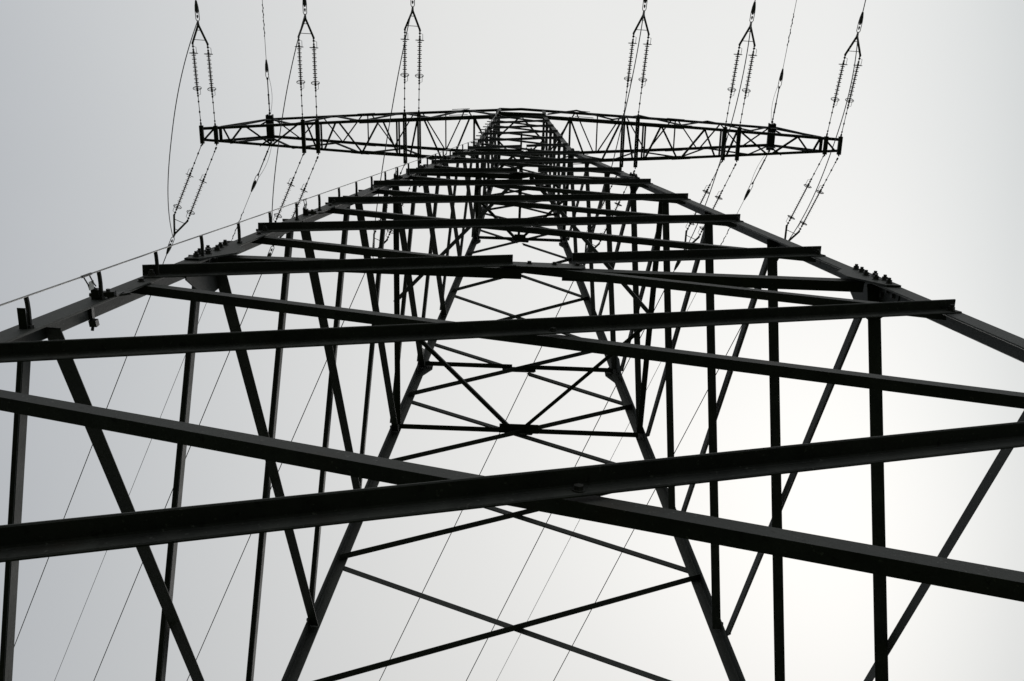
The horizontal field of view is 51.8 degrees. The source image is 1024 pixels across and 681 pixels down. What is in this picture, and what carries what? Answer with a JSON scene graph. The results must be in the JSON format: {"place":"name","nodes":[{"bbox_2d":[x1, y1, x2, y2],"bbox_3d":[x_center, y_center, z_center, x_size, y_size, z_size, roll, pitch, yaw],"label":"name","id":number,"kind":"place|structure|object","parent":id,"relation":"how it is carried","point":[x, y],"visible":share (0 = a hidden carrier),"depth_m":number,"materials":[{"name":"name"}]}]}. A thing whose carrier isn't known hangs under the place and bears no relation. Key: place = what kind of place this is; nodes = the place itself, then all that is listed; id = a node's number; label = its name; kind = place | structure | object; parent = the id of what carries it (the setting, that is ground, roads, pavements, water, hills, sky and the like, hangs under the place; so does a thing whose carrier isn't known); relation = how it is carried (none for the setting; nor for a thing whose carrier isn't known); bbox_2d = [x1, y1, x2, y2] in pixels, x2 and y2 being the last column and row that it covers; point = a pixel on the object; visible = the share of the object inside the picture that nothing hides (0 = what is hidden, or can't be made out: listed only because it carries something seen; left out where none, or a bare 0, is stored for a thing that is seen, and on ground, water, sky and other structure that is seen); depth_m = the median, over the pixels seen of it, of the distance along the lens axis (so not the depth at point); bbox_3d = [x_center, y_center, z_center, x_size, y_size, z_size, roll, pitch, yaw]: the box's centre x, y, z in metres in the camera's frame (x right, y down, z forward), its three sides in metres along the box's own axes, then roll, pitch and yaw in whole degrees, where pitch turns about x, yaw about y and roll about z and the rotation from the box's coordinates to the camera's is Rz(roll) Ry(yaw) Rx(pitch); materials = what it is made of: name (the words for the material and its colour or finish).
{"place":"outdoors","nodes":[
{"label":"outdoors","id":0,"kind":"place"},
{"bbox_2d":[0,0,1023,680],"label":"sky","id":1,"kind":"structure","parent":0,"point":[924,191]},
{"bbox_3d":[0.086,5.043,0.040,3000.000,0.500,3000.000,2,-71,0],"label":"ground","id":2,"kind":"structure","parent":0,"visible":0},
{"bbox_2d":[0,108,1023,680],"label":"lattice pylon","id":3,"kind":"object","parent":2,"relation":"on","point":[578,492],"visible":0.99,"depth_m":7.98,"materials":[{"name":"metal"}]},
{"bbox_2d":[54,141,271,680],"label":"earth wire","id":4,"kind":"object","parent":3,"relation":"attached to","point":[254,184],"visible":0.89,"depth_m":34.96,"materials":[{"name":"metal"}]},
{"bbox_2d":[166,144,216,253],"bbox_3d":[-9.960,-4.335,32.439,0.688,0.252,3.720,24,-78,-8],"label":"insulator assembly","id":5,"kind":"object","parent":3,"relation":"attached to","point":[174,219],"visible":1,"depth_m":32.45,"materials":[{"name":"brown ceramic"}]},
{"bbox_2d":[14,254,166,646],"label":"conductor wire","id":6,"kind":"object","parent":5,"relation":"attached to","point":[84,466],"visible":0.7,"depth_m":34.53,"materials":[{"name":"metal"}]},
{"bbox_2d":[167,20,197,237],"bbox_3d":[-9.751,-5.987,30.916,0.028,1.566,6.662,13,-71,-4],"label":"jumper wire","id":7,"kind":"object","parent":5,"relation":"attached to","point":[173,124],"visible":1,"depth_m":30.09,"materials":[{"name":"metal"}]},
{"bbox_2d":[190,0,215,125],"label":"insulator assembly","id":8,"kind":"object","parent":3,"relation":"attached to","point":[208,54],"visible":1,"depth_m":30.80,"materials":[{"name":"black metal"}]},
{"bbox_2d":[0,108,501,330],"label":"safety cable","id":9,"kind":"object","parent":3,"relation":"attached to","point":[95,295],"visible":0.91,"depth_m":6.53,"materials":[{"name":"black metal"}]},
{"bbox_2d":[262,0,271,113],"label":"earth wire","id":10,"kind":"object","parent":3,"relation":"attached to","point":[266,68],"visible":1,"depth_m":32.61,"materials":[{"name":"metal"}]},
{"bbox_2d":[267,153,318,255],"bbox_3d":[-6.884,-4.064,32.515,0.688,0.252,3.720,24,-78,-8],"label":"insulator assembly","id":11,"kind":"object","parent":3,"relation":"attached to","point":[278,216],"visible":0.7,"depth_m":32.39,"materials":[{"name":"brown ceramic"}]},
{"bbox_2d":[94,274,261,679],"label":"conductor wire","id":12,"kind":"object","parent":11,"relation":"attached to","point":[172,489],"visible":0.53,"depth_m":34.70,"materials":[{"name":"metal"}]},
{"bbox_2d":[272,14,304,246],"bbox_3d":[-6.672,-5.933,30.918,0.028,1.566,7.111,12,-71,-4],"label":"jumper wire","id":13,"kind":"object","parent":11,"relation":"attached to","point":[283,112],"visible":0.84,"depth_m":30.00,"materials":[{"name":"metal"}]},
{"bbox_2d":[295,0,319,119],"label":"insulator assembly","id":14,"kind":"object","parent":3,"relation":"attached to","point":[304,3],"visible":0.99,"depth_m":30.79,"materials":[{"name":"black metal"}]},
{"bbox_2d":[373,163,410,247],"bbox_3d":[-3.814,-3.765,32.602,0.688,0.252,3.720,24,-78,-8],"label":"insulator assembly","id":15,"kind":"object","parent":3,"relation":"attached to","point":[386,240],"visible":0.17,"depth_m":32.70,"materials":[{"name":"brown ceramic"}]},
{"bbox_2d":[187,273,364,680],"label":"conductor wire","id":16,"kind":"object","parent":15,"relation":"attached to","point":[271,486],"visible":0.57,"depth_m":34.54,"materials":[{"name":"metal"}]},
{"bbox_2d":[372,6,412,256],"bbox_3d":[-3.597,-5.880,30.919,0.028,1.566,7.621,11,-71,-4],"label":"jumper wire","id":17,"kind":"object","parent":15,"relation":"attached to","point":[392,108],"visible":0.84,"depth_m":29.92,"materials":[{"name":"metal"}]},
{"bbox_2d":[400,0,423,112],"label":"insulator assembly","id":18,"kind":"object","parent":3,"relation":"attached to","point":[419,58],"visible":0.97,"depth_m":30.76,"materials":[{"name":"black metal"}]},
{"bbox_2d":[585,170,634,251],"bbox_3d":[2.775,-3.651,32.604,0.688,0.252,3.720,24,-78,-8],"label":"insulator assembly","id":19,"kind":"object","parent":3,"relation":"attached to","point":[618,204],"visible":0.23,"depth_m":32.49,"materials":[{"name":"brown ceramic"}]},
{"bbox_2d":[379,281,573,680],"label":"conductor wire","id":20,"kind":"object","parent":19,"relation":"attached to","point":[462,510],"visible":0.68,"depth_m":34.91,"materials":[{"name":"metal"}]},
{"bbox_2d":[600,10,644,208],"bbox_3d":[2.992,-5.766,30.921,0.028,1.566,7.621,11,-71,-4],"label":"jumper wire","id":21,"kind":"object","parent":19,"relation":"attached to","point":[628,93],"visible":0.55,"depth_m":29.85,"materials":[{"name":"metal"}]},
{"bbox_2d":[496,150,768,680],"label":"earth wire","id":22,"kind":"object","parent":3,"relation":"attached to","point":[748,192],"visible":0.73,"depth_m":34.38,"materials":[{"name":"metal"}]},
{"bbox_2d":[623,0,651,116],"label":"insulator assembly","id":23,"kind":"object","parent":3,"relation":"attached to","point":[645,56],"visible":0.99,"depth_m":30.71,"materials":[{"name":"black metal"}]},
{"bbox_2d":[674,161,736,269],"bbox_3d":[5.854,-3.843,32.520,0.688,0.252,3.720,24,-78,-8],"label":"insulator assembly","id":24,"kind":"object","parent":3,"relation":"attached to","point":[695,240],"visible":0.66,"depth_m":32.45,"materials":[{"name":"brown ceramic"}]},
{"bbox_2d":[466,270,674,680],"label":"conductor wire","id":25,"kind":"object","parent":24,"relation":"attached to","point":[550,514],"visible":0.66,"depth_m":35.00,"materials":[{"name":"metal"}]},
{"bbox_2d":[685,21,751,249],"bbox_3d":[6.066,-5.713,30.922,0.028,1.566,7.111,12,-71,-4],"label":"jumper wire","id":26,"kind":"object","parent":24,"relation":"attached to","point":[730,125],"visible":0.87,"depth_m":30.00,"materials":[{"name":"metal"}]},
{"bbox_2d":[725,2,756,126],"bbox_3d":[6.754,-8.003,30.808,0.688,0.255,3.720,3,-58,-1],"label":"insulator assembly","id":27,"kind":"object","parent":3,"relation":"attached to","point":[753,9],"visible":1,"depth_m":30.76,"materials":[{"name":"black metal"}]},
{"bbox_2d":[771,0,796,122],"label":"earth wire","id":28,"kind":"object","parent":3,"relation":"attached to","point":[781,77],"visible":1,"depth_m":32.59,"materials":[{"name":"metal"}]},
{"bbox_2d":[777,155,837,260],"bbox_3d":[8.937,-4.007,32.445,0.688,0.252,3.720,24,-78,-8],"label":"insulator assembly","id":29,"kind":"object","parent":3,"relation":"attached to","point":[793,218],"visible":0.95,"depth_m":32.39,"materials":[{"name":"brown ceramic"}]},
{"bbox_2d":[553,288,761,680],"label":"conductor wire","id":30,"kind":"object","parent":29,"relation":"attached to","point":[647,504],"visible":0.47,"depth_m":34.99,"materials":[{"name":"metal"}]},
{"bbox_2d":[788,32,858,240],"bbox_3d":[9.146,-5.659,30.923,0.028,1.566,6.662,13,-71,-4],"label":"jumper wire","id":31,"kind":"object","parent":29,"relation":"attached to","point":[835,138],"visible":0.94,"depth_m":30.11,"materials":[{"name":"metal"}]},
{"bbox_2d":[826,12,863,136],"bbox_3d":[9.830,-7.732,30.885,0.688,0.255,3.720,3,-58,-1],"label":"insulator assembly","id":32,"kind":"object","parent":3,"relation":"attached to","point":[860,21],"visible":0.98,"depth_m":30.81,"materials":[{"name":"black metal"}]}
]}

